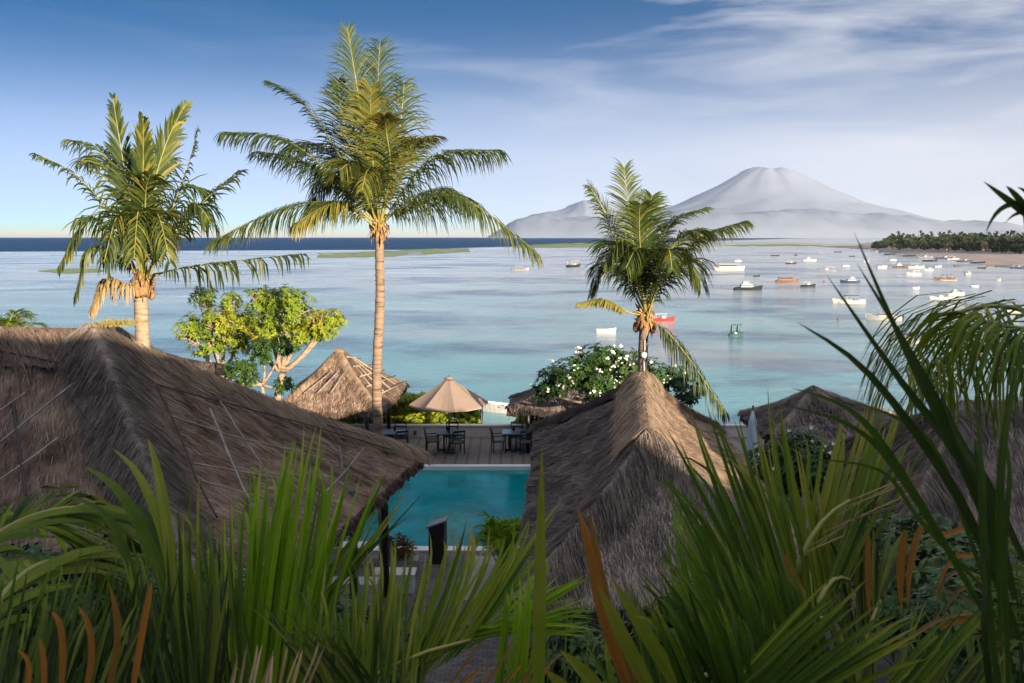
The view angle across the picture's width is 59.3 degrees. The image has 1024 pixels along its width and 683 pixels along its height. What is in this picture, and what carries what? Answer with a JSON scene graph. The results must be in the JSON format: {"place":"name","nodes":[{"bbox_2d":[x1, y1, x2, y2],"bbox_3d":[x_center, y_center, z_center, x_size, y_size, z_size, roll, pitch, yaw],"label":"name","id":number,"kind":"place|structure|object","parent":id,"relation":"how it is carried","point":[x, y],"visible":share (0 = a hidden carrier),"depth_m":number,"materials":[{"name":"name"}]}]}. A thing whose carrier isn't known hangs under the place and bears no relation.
{"place":"outdoors","nodes":[
{"label":"outdoors","id":0,"kind":"place"},
{"bbox_2d":[40,268,102,272],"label":"reef flat","id":1,"kind":"structure","parent":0,"point":[75,270],"depth_m":322.39,"materials":[{"name":"green"}]},
{"bbox_2d":[283,348,411,436],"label":"thatched pavilion","id":2,"kind":"structure","parent":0,"point":[337,384],"depth_m":32.94,"materials":[{"name":"brown wood"}]},
{"bbox_2d":[317,248,469,257],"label":"reef flat","id":3,"kind":"structure","parent":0,"point":[391,254],"depth_m":654.02,"materials":[{"name":"green"}]},
{"bbox_2d":[345,470,530,545],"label":"pool water","id":4,"kind":"structure","parent":0,"point":[459,497],"depth_m":28.43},
{"bbox_2d":[448,556,496,599],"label":"path","id":5,"kind":"structure","parent":0,"point":[492,562],"depth_m":22.11,"materials":[{"name":"stone"}]},
{"bbox_2d":[0,238,1023,423],"bbox_3d":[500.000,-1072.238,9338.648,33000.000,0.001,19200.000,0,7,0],"label":"sea","id":6,"kind":"structure","parent":0,"point":[482,319],"depth_m":158.72,"materials":[{"name":"liquid"}]},
{"bbox_2d":[483,401,507,412],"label":"boat","id":7,"kind":"object","parent":6,"relation":"on","point":[492,406],"visible":0.23,"depth_m":61.95,"materials":[{"name":"white paint"}]},
{"bbox_2d":[511,266,528,269],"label":"boat","id":8,"kind":"object","parent":6,"relation":"on","point":[515,268],"visible":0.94,"depth_m":329.02,"materials":[{"name":"grey paint"}]},
{"bbox_2d":[566,260,579,266],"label":"boat","id":9,"kind":"object","parent":6,"relation":"on","point":[574,265],"visible":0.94,"depth_m":360.23,"materials":[{"name":"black paint"}]},
{"bbox_2d":[596,328,615,331],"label":"boat","id":10,"kind":"object","parent":6,"relation":"on","point":[607,330],"visible":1,"depth_m":114.13,"materials":[{"name":"white paint"}]},
{"bbox_2d":[651,311,674,320],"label":"boat","id":11,"kind":"object","parent":6,"relation":"on","point":[664,318],"visible":0.88,"depth_m":129.10,"materials":[{"name":"red paint"}]},
{"bbox_2d":[714,263,744,269],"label":"boat","id":12,"kind":"object","parent":6,"relation":"on","point":[727,266],"visible":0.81,"depth_m":328.27,"materials":[{"name":"white paint"}]},
{"bbox_2d":[728,324,743,335],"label":"boat","id":13,"kind":"object","parent":6,"relation":"on","point":[736,333],"visible":1,"depth_m":109.57,"materials":[{"name":"teal paint"}]},
{"bbox_2d":[733,281,762,289],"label":"boat","id":14,"kind":"object","parent":6,"relation":"on","point":[746,286],"visible":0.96,"depth_m":204.48,"materials":[{"name":"black paint"}]},
{"bbox_2d":[775,273,798,282],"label":"boat","id":15,"kind":"object","parent":6,"relation":"on","point":[786,280],"visible":0.97,"depth_m":238.29,"materials":[{"name":"brown paint"}]},
{"bbox_2d":[800,282,815,286],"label":"boat","id":16,"kind":"object","parent":6,"relation":"on","point":[810,284],"visible":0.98,"depth_m":219.27,"materials":[{"name":"black paint"}]},
{"bbox_2d":[803,258,815,260],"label":"boat","id":17,"kind":"object","parent":6,"relation":"on","point":[808,259],"visible":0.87,"depth_m":452.35,"materials":[{"name":"white paint"}]},
{"bbox_2d":[817,267,836,271],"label":"boat","id":18,"kind":"object","parent":6,"relation":"on","point":[822,270],"visible":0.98,"depth_m":314.60,"materials":[{"name":"grey paint"}]},
{"bbox_2d":[832,295,865,303],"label":"boat","id":19,"kind":"object","parent":6,"relation":"on","point":[856,301],"visible":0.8,"depth_m":164.33,"materials":[{"name":"white paint"}]},
{"bbox_2d":[840,274,860,282],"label":"boat","id":20,"kind":"object","parent":6,"relation":"on","point":[851,280],"visible":0.93,"depth_m":235.82,"materials":[{"name":"blue paint"}]},
{"bbox_2d":[865,309,903,320],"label":"boat","id":21,"kind":"object","parent":6,"relation":"on","point":[881,315],"visible":0.73,"depth_m":130.74,"materials":[{"name":"white paint"}]},
{"bbox_2d":[892,263,906,267],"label":"boat","id":22,"kind":"object","parent":6,"relation":"on","point":[900,265],"visible":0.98,"depth_m":355.93,"materials":[{"name":"brown paint"}]},
{"bbox_2d":[893,334,919,343],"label":"boat","id":23,"kind":"object","parent":6,"relation":"on","point":[917,342],"visible":0.21,"depth_m":102.25,"materials":[{"name":"white paint"}]},
{"bbox_2d":[907,269,921,274],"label":"boat","id":24,"kind":"object","parent":6,"relation":"on","point":[913,272],"visible":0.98,"depth_m":289.50,"materials":[{"name":"white paint"}]},
{"bbox_2d":[908,264,923,267],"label":"boat","id":25,"kind":"object","parent":6,"relation":"on","point":[916,266],"visible":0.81,"depth_m":350.31,"materials":[{"name":"white paint"}]},
{"bbox_2d":[922,259,937,261],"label":"boat","id":26,"kind":"object","parent":6,"relation":"on","point":[936,260],"visible":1,"depth_m":443.34,"materials":[{"name":"black paint"}]},
{"bbox_2d":[930,290,952,299],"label":"boat","id":27,"kind":"object","parent":6,"relation":"on","point":[940,297],"visible":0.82,"depth_m":173.54,"materials":[{"name":"white paint"}]},
{"bbox_2d":[934,275,956,279],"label":"boat","id":28,"kind":"object","parent":6,"relation":"on","point":[942,278],"visible":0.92,"depth_m":252.48,"materials":[{"name":"brown paint"}]},
{"bbox_2d":[947,289,964,295],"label":"boat","id":29,"kind":"object","parent":6,"relation":"on","point":[957,293],"visible":0.84,"depth_m":185.48,"materials":[{"name":"white paint"}]},
{"bbox_2d":[995,265,1011,266],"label":"boat","id":30,"kind":"object","parent":6,"relation":"on","point":[1003,265],"visible":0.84,"depth_m":361.75,"materials":[{"name":"teal paint"}]},
{"bbox_2d":[1010,264,1023,268],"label":"boat","id":31,"kind":"object","parent":6,"relation":"on","point":[1019,267],"visible":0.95,"depth_m":344.73,"materials":[{"name":"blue paint"}]},
{"bbox_2d":[0,0,1023,237],"label":"sky","id":32,"kind":"structure","parent":0,"point":[910,106],"materials":[{"name":"blue"}]},
{"bbox_2d":[515,243,604,247],"bbox_3d":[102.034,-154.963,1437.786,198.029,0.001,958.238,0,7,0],"label":"reef flat","id":33,"kind":"structure","parent":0,"point":[581,245],"depth_m":1268.54,"materials":[{"name":"green"}]},
{"bbox_2d":[403,437,828,463],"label":"deck","id":34,"kind":"structure","parent":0,"point":[478,450],"depth_m":34.64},
{"bbox_2d":[383,429,405,437],"bbox_3d":[-4.554,3.841,34.775,0.820,0.748,0.820,0,7,0],"label":"dining table","id":35,"kind":"object","parent":34,"relation":"on","point":[390,432],"visible":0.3,"depth_m":34.72,"materials":[{"name":"black wood"}]},
{"bbox_2d":[392,430,408,443],"bbox_3d":[-4.243,3.807,34.239,0.520,0.940,0.581,-3,7,-22],"label":"armchair","id":36,"kind":"object","parent":34,"relation":"on","point":[404,438],"visible":0.61,"depth_m":34.03,"materials":[{"name":"black wood"}]},
{"bbox_2d":[394,421,406,439],"bbox_3d":[-4.449,3.671,35.410,0.520,0.940,0.581,1,7,10],"label":"armchair","id":37,"kind":"object","parent":34,"relation":"on","point":[396,422],"visible":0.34,"depth_m":35.58,"materials":[{"name":"black wood"}]},
{"bbox_2d":[423,427,439,452],"bbox_3d":[-3.089,3.775,34.510,0.581,0.940,0.520,-1,7,-10],"label":"armchair","id":38,"kind":"object","parent":34,"relation":"on","point":[433,439],"visible":0.91,"depth_m":34.32,"materials":[{"name":"black wood"}]},
{"bbox_2d":[435,429,457,450],"bbox_3d":[-2.509,3.841,34.775,0.820,0.748,0.820,0,7,0],"label":"dining table","id":39,"kind":"object","parent":34,"relation":"on","point":[443,432],"visible":0.75,"depth_m":34.73,"materials":[{"name":"black wood"}]},
{"bbox_2d":[409,375,487,453],"bbox_3d":[-2.397,2.773,34.299,2.809,2.980,2.809,1,7,10],"label":"parasol","id":40,"kind":"object","parent":34,"relation":"on","point":[449,395],"visible":1,"depth_m":33.55,"materials":[{"name":"beige fabric"}]},
{"bbox_2d":[445,421,458,447],"bbox_3d":[-2.403,3.671,35.410,0.520,0.940,0.581,1,7,10],"label":"armchair","id":41,"kind":"object","parent":34,"relation":"on","point":[446,436],"visible":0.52,"depth_m":35.58,"materials":[{"name":"black wood"}]},
{"bbox_2d":[448,430,464,454],"bbox_3d":[-2.097,3.807,34.239,0.520,0.940,0.581,-3,7,-22],"label":"armchair","id":42,"kind":"object","parent":34,"relation":"on","point":[453,440],"visible":1,"depth_m":34.06,"materials":[{"name":"black wood"}]},
{"bbox_2d":[490,427,505,453],"bbox_3d":[-0.541,3.775,34.510,0.581,0.940,0.520,-1,7,-10],"label":"armchair","id":43,"kind":"object","parent":34,"relation":"on","point":[498,439],"visible":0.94,"depth_m":34.34,"materials":[{"name":"black wood"}]},
{"bbox_2d":[502,429,523,451],"bbox_3d":[0.039,3.841,34.775,0.820,0.748,0.820,0,7,0],"label":"dining table","id":44,"kind":"object","parent":34,"relation":"on","point":[509,432],"visible":0.75,"depth_m":34.73,"materials":[{"name":"black wood"}]},
{"bbox_2d":[508,421,522,447],"bbox_3d":[0.144,3.671,35.410,0.520,0.940,0.581,1,7,10],"label":"armchair","id":45,"kind":"object","parent":34,"relation":"on","point":[512,422],"visible":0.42,"depth_m":35.58,"materials":[{"name":"black wood"}]},
{"bbox_2d":[515,431,532,454],"bbox_3d":[0.450,3.807,34.239,0.520,0.940,0.581,-3,7,-22],"label":"armchair","id":46,"kind":"object","parent":34,"relation":"on","point":[520,441],"visible":0.88,"depth_m":34.06,"materials":[{"name":"black wood"}]},
{"bbox_2d":[349,424,747,436],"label":"terrace wall","id":47,"kind":"structure","parent":34,"relation":"on","point":[477,430],"depth_m":37.06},
{"bbox_2d":[501,370,607,452],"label":"thatched pavilion","id":48,"kind":"structure","parent":34,"relation":"on","point":[523,403],"depth_m":33.84,"materials":[{"name":"black wood"}]},
{"bbox_2d":[316,466,922,682],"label":"terrace paving","id":49,"kind":"structure","parent":0,"point":[484,653],"depth_m":18.23,"materials":[{"name":"stone"}]},
{"bbox_2d":[0,308,47,327],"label":"fan palm","id":50,"kind":"object","parent":49,"relation":"on","point":[12,321],"visible":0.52,"depth_m":22.17,"materials":[{"name":"green plant"}]},
{"bbox_2d":[109,326,229,375],"bbox_3d":[-12.389,2.097,28.569,7.029,5.645,8.753,-2,7,-19],"label":"thatched hut","id":51,"kind":"object","parent":49,"relation":"on","point":[207,365],"visible":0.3,"depth_m":26.31,"materials":[{"name":"black wood"}]},
{"bbox_2d":[0,317,440,682],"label":"thatched house","id":52,"kind":"structure","parent":49,"relation":"on","point":[74,402],"depth_m":15.49,"materials":[{"name":"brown wood"}]},
{"bbox_2d":[330,541,371,564],"bbox_3d":[-4.242,5.372,22.834,1.380,0.460,0.480,0,7,0],"label":"planter ledge","id":53,"kind":"object","parent":49,"relation":"on","point":[334,553],"visible":0.21,"depth_m":22.65,"materials":[{"name":"concrete"}]},
{"bbox_2d":[331,577,379,603],"bbox_3d":[-3.570,5.650,20.441,1.080,0.460,0.480,0,7,0],"label":"planter ledge","id":54,"kind":"object","parent":49,"relation":"on","point":[361,581],"visible":0.21,"depth_m":20.25,"materials":[{"name":"concrete"}]},
{"bbox_2d":[203,20,543,558],"bbox_3d":[-3.285,-1.172,22.196,8.092,13.635,3.990,0,7,0],"label":"coconut palm","id":55,"kind":"object","parent":49,"relation":"on","point":[367,180],"visible":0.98,"depth_m":21.65,"materials":[{"name":"green plant"}]},
{"bbox_2d":[374,567,416,592],"bbox_3d":[-2.736,5.583,21.020,0.980,0.460,0.480,0,7,0],"label":"planter ledge","id":56,"kind":"object","parent":49,"relation":"on","point":[399,571],"visible":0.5,"depth_m":20.84,"materials":[{"name":"concrete"}]},
{"bbox_2d":[380,532,419,574],"bbox_3d":[-2.796,5.162,22.157,1.062,1.034,0.876,0,7,0],"label":"potted plant","id":57,"kind":"object","parent":49,"relation":"on","point":[401,552],"visible":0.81,"depth_m":22.00,"materials":[{"name":"green plant"}]},
{"bbox_2d":[426,515,448,564],"bbox_3d":[-1.880,5.022,22.793,0.500,1.165,0.440,1,7,8],"label":"podium","id":58,"kind":"object","parent":49,"relation":"on","point":[437,529],"visible":0.86,"depth_m":22.63,"materials":[{"name":"black wood"}]},
{"bbox_2d":[372,464,530,551],"bbox_3d":[-3.700,5.086,28.074,11.260,0.260,9.000,0,7,0],"label":"pool coping","id":59,"kind":"object","parent":49,"relation":"on","point":[478,467],"depth_m":32.24,"materials":[{"name":"white stone"}]},
{"bbox_2d":[470,511,523,571],"bbox_3d":[-0.129,4.869,21.271,1.718,1.826,2.326,0,7,0],"label":"areca palm","id":60,"kind":"object","parent":49,"relation":"on","point":[500,529],"visible":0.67,"depth_m":20.98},
{"bbox_2d":[576,157,754,428],"bbox_3d":[4.233,0.047,25.421,4.928,10.490,3.484,0,7,0],"label":"coconut palm","id":61,"kind":"object","parent":49,"relation":"on","point":[639,252],"visible":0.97,"depth_m":24.75,"materials":[{"name":"green plant"}]},
{"bbox_2d":[641,343,646,370],"bbox_3d":[3.727,0.594,25.438,0.200,1.281,0.195,0,7,0],"label":"globe lamp","id":62,"kind":"object","parent":61,"relation":"attached to","point":[644,354],"visible":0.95,"depth_m":25.36,"materials":[{"name":"white paint"}]},
{"bbox_2d":[508,371,855,667],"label":"thatched house","id":63,"kind":"structure","parent":49,"relation":"on","point":[602,464],"depth_m":14.86,"materials":[{"name":"black wood"}]},
{"bbox_2d":[746,405,758,466],"bbox_3d":[7.206,3.599,27.096,0.480,3.400,0.457,0,7,0],"label":"folded parasol","id":64,"kind":"object","parent":49,"relation":"on","point":[751,426],"visible":0.47,"depth_m":26.89,"materials":[{"name":"grey fabric"}]},
{"bbox_2d":[828,397,1023,668],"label":"thatched house","id":65,"kind":"structure","parent":49,"relation":"on","point":[937,497],"depth_m":15.19,"materials":[{"name":"black wood"}]},
{"bbox_2d":[488,208,1023,237],"bbox_3d":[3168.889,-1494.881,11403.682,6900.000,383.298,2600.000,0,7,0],"label":"hills","id":66,"kind":"structure","parent":0,"point":[805,223],"depth_m":10453.37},
{"bbox_2d":[662,243,863,246],"bbox_3d":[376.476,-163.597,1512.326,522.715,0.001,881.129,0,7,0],"label":"sandbar","id":67,"kind":"structure","parent":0,"point":[823,244],"depth_m":1440.11,"materials":[{"name":"beige"}]},
{"bbox_2d":[725,244,822,245],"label":"reef flat","id":68,"kind":"structure","parent":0,"point":[776,245],"depth_m":1264.28,"materials":[{"name":"green"}]},
{"bbox_2d":[541,200,1023,231],"bbox_3d":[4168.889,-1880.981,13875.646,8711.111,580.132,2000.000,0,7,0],"label":"hills","id":69,"kind":"structure","parent":0,"point":[581,208],"depth_m":13446.57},
{"bbox_2d":[659,167,961,224],"bbox_3d":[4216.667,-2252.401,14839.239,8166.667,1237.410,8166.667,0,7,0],"label":"volcano","id":70,"kind":"structure","parent":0,"point":[755,189],"depth_m":13768.49},
{"bbox_2d":[815,246,868,248],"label":"reef flat","id":71,"kind":"structure","parent":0,"point":[842,246],"depth_m":1129.28,"materials":[{"name":"grey"}]},
{"bbox_2d":[782,397,927,610],"bbox_3d":[1.157,0.665,3.002,0.427,0.906,0.938,3,7,24],"label":"fan frond","id":72,"kind":"object","parent":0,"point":[870,490],"visible":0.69,"depth_m":2.95,"materials":[{"name":"green plant"}]},
{"bbox_2d":[863,242,1023,268],"bbox_3d":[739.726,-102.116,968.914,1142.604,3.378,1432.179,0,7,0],"label":"beach","id":73,"kind":"structure","parent":0,"point":[999,258],"depth_m":551.30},
{"bbox_2d":[917,256,932,257],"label":"boat","id":74,"kind":"object","parent":73,"relation":"on","point":[924,256],"visible":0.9,"depth_m":517.11,"materials":[{"name":"grey paint"}]},
{"bbox_2d":[935,254,954,258],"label":"boat","id":75,"kind":"object","parent":73,"relation":"on","point":[944,257],"visible":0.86,"depth_m":493.25,"materials":[{"name":"white paint"}]},
{"bbox_2d":[871,232,1023,253],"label":"coastal wood","id":76,"kind":"object","parent":73,"relation":"on","point":[995,243],"visible":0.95,"depth_m":655.55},
{"bbox_2d":[943,241,953,249],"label":"beach house","id":77,"kind":"structure","parent":73,"relation":"on","point":[951,244],"depth_m":661.31,"materials":[{"name":"red tile"}]},
{"bbox_2d":[957,258,972,261],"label":"boat","id":78,"kind":"object","parent":73,"relation":"on","point":[960,260],"visible":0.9,"depth_m":434.19,"materials":[{"name":"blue paint"}]},
{"bbox_2d":[979,242,990,250],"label":"beach house","id":79,"kind":"structure","parent":73,"relation":"on","point":[984,247],"depth_m":612.91,"materials":[{"name":"red tile"}]},
{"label":"hillside","id":80,"kind":"structure","parent":0,"visible":0},
{"bbox_2d":[0,523,156,682],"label":"shrub","id":81,"kind":"object","parent":80,"relation":"on","point":[34,547],"visible":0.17,"depth_m":7.91,"materials":[{"name":"green plant"}]},
{"bbox_2d":[0,485,177,682],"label":"areca palm","id":82,"kind":"object","parent":80,"relation":"on","point":[84,559],"visible":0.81,"depth_m":2.57,"materials":[{"name":"plant"}]},
{"bbox_2d":[71,439,231,682],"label":"pandan plant","id":83,"kind":"object","parent":80,"relation":"on","point":[153,529],"visible":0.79,"depth_m":2.60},
{"bbox_2d":[29,92,310,348],"bbox_3d":[-9.068,-0.555,23.836,7.240,12.042,3.976,4,8,32],"label":"coconut palm","id":84,"kind":"object","parent":80,"relation":"on","point":[138,224],"visible":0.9,"depth_m":23.27,"materials":[{"name":"green plant"}]},
{"bbox_2d":[17,583,323,682],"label":"withered frond","id":85,"kind":"object","parent":80,"relation":"on","point":[116,645],"visible":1,"depth_m":1.78,"materials":[{"name":"brown plant"}]},
{"bbox_2d":[96,564,245,682],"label":"shrub","id":86,"kind":"object","parent":80,"relation":"on","point":[194,570],"visible":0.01,"depth_m":7.98,"materials":[{"name":"green plant"}]},
{"bbox_2d":[171,285,251,363],"bbox_3d":[-10.263,0.414,31.180,3.044,4.771,2.018,0,7,0],"label":"plumeria tree","id":87,"kind":"object","parent":80,"relation":"on","point":[192,327],"visible":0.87,"depth_m":30.94,"materials":[{"name":"green plant"}]},
{"bbox_2d":[213,333,301,395],"bbox_3d":[-8.237,1.298,28.846,3.067,3.164,1.168,0,7,0],"label":"glossy tree","id":88,"kind":"object","parent":80,"relation":"on","point":[244,369],"visible":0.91,"depth_m":28.60,"materials":[{"name":"green plant"}]},
{"bbox_2d":[121,423,423,682],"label":"young palm","id":89,"kind":"object","parent":80,"relation":"on","point":[272,584],"visible":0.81,"depth_m":2.80,"materials":[{"name":"plant"}]},
{"bbox_2d":[225,283,347,399],"bbox_3d":[-7.619,0.558,30.300,4.220,5.031,2.637,0,7,0],"label":"plumeria tree","id":90,"kind":"object","parent":80,"relation":"on","point":[314,328],"visible":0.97,"depth_m":29.82,"materials":[{"name":"green plant"}]},
{"bbox_2d":[277,589,418,682],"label":"shrub","id":91,"kind":"object","parent":80,"relation":"on","point":[339,603],"visible":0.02,"depth_m":9.33,"materials":[{"name":"green plant"}]},
{"bbox_2d":[329,391,482,423],"bbox_3d":[-4.709,3.527,38.156,7.342,2.992,1.247,0,7,0],"label":"hedge","id":92,"kind":"object","parent":80,"relation":"on","point":[401,410],"visible":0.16,"depth_m":37.76,"materials":[{"name":"green plant"}]},
{"bbox_2d":[252,503,616,682],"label":"coconut sapling","id":93,"kind":"object","parent":80,"relation":"on","point":[427,648],"visible":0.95,"depth_m":2.55,"materials":[{"name":"plant"}]},
{"bbox_2d":[450,507,689,682],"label":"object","id":94,"kind":"object","parent":93,"relation":"attached to","point":[631,664],"visible":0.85,"depth_m":2.11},
{"bbox_2d":[514,415,547,423],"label":"hedge","id":95,"kind":"object","parent":80,"relation":"on","point":[518,419],"visible":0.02,"depth_m":37.86,"materials":[{"name":"green plant"}]},
{"bbox_2d":[532,450,545,682],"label":"leaf spear","id":96,"kind":"object","parent":80,"relation":"on","point":[539,616],"visible":1,"depth_m":1.97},
{"bbox_2d":[504,607,634,682],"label":"shrub","id":97,"kind":"object","parent":80,"relation":"on","point":[578,649],"visible":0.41,"depth_m":8.64,"materials":[{"name":"green plant"}]},
{"bbox_2d":[530,342,704,407],"bbox_3d":[3.703,1.747,31.357,6.213,3.465,2.434,0,7,0],"label":"plumeria bush","id":98,"kind":"object","parent":80,"relation":"on","point":[603,365],"visible":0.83,"depth_m":30.88,"materials":[{"name":"green plant"}]},
{"bbox_2d":[624,573,773,682],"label":"shrub","id":99,"kind":"object","parent":80,"relation":"on","point":[709,680],"depth_m":9.37,"materials":[{"name":"green plant"}]},
{"bbox_2d":[747,442,801,497],"bbox_3d":[7.083,3.691,24.544,2.152,1.947,1.974,0,7,0],"label":"shrub","id":100,"kind":"object","parent":80,"relation":"on","point":[750,451],"visible":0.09,"depth_m":24.33,"materials":[{"name":"green plant"}]},
{"bbox_2d":[637,396,926,682],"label":"young palm","id":101,"kind":"object","parent":80,"relation":"on","point":[755,644],"visible":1,"depth_m":2.13,"materials":[{"name":"plant"}]},
{"bbox_2d":[783,519,1003,658],"bbox_3d":[0.975,0.633,2.285,0.578,0.372,0.014,0,7,0],"label":"withered frond","id":102,"kind":"object","parent":101,"relation":"hanging from","point":[900,571],"visible":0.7,"depth_m":2.28,"materials":[{"name":"brown plant"}]},
{"bbox_2d":[757,426,838,500],"bbox_3d":[7.224,3.154,22.511,2.088,2.147,2.142,-4,8,-30],"label":"shrub","id":103,"kind":"object","parent":80,"relation":"on","point":[814,446],"visible":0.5,"depth_m":22.00,"materials":[{"name":"green plant"}]},
{"bbox_2d":[732,385,909,449],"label":"thatched pavilion","id":104,"kind":"structure","parent":80,"relation":"on","point":[800,420],"depth_m":29.15,"materials":[{"name":"black wood"}]},
{"bbox_2d":[781,233,1023,682],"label":"tall grass palm","id":105,"kind":"object","parent":80,"relation":"on","point":[993,528],"depth_m":1.72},
{"bbox_2d":[836,504,976,636],"bbox_3d":[4.444,2.648,10.426,1.694,1.640,1.701,4,8,29],"label":"shrub","id":106,"kind":"object","parent":80,"relation":"on","point":[938,519],"visible":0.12,"depth_m":10.10,"materials":[{"name":"green plant"}]},
{"bbox_2d":[827,505,1023,682],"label":"young palm","id":107,"kind":"object","parent":80,"relation":"on","point":[939,657],"visible":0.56,"depth_m":2.66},
{"bbox_2d":[853,518,1023,664],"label":"shrub","id":108,"kind":"object","parent":80,"relation":"on","point":[921,573],"visible":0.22,"depth_m":8.08,"materials":[{"name":"green plant"}]},
{"bbox_2d":[854,290,1023,452],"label":"coconut frond","id":109,"kind":"object","parent":80,"relation":"on","point":[957,334],"visible":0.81,"depth_m":3.83,"materials":[{"name":"plant"}]},
{"bbox_2d":[894,551,1023,682],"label":"shrub","id":110,"kind":"object","parent":80,"relation":"on","point":[961,603],"visible":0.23,"depth_m":6.78,"materials":[{"name":"green plant"}]},
{"bbox_2d":[983,181,1023,234],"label":"overhanging leaf","id":111,"kind":"object","parent":80,"relation":"on","point":[1017,205],"visible":1,"depth_m":1.88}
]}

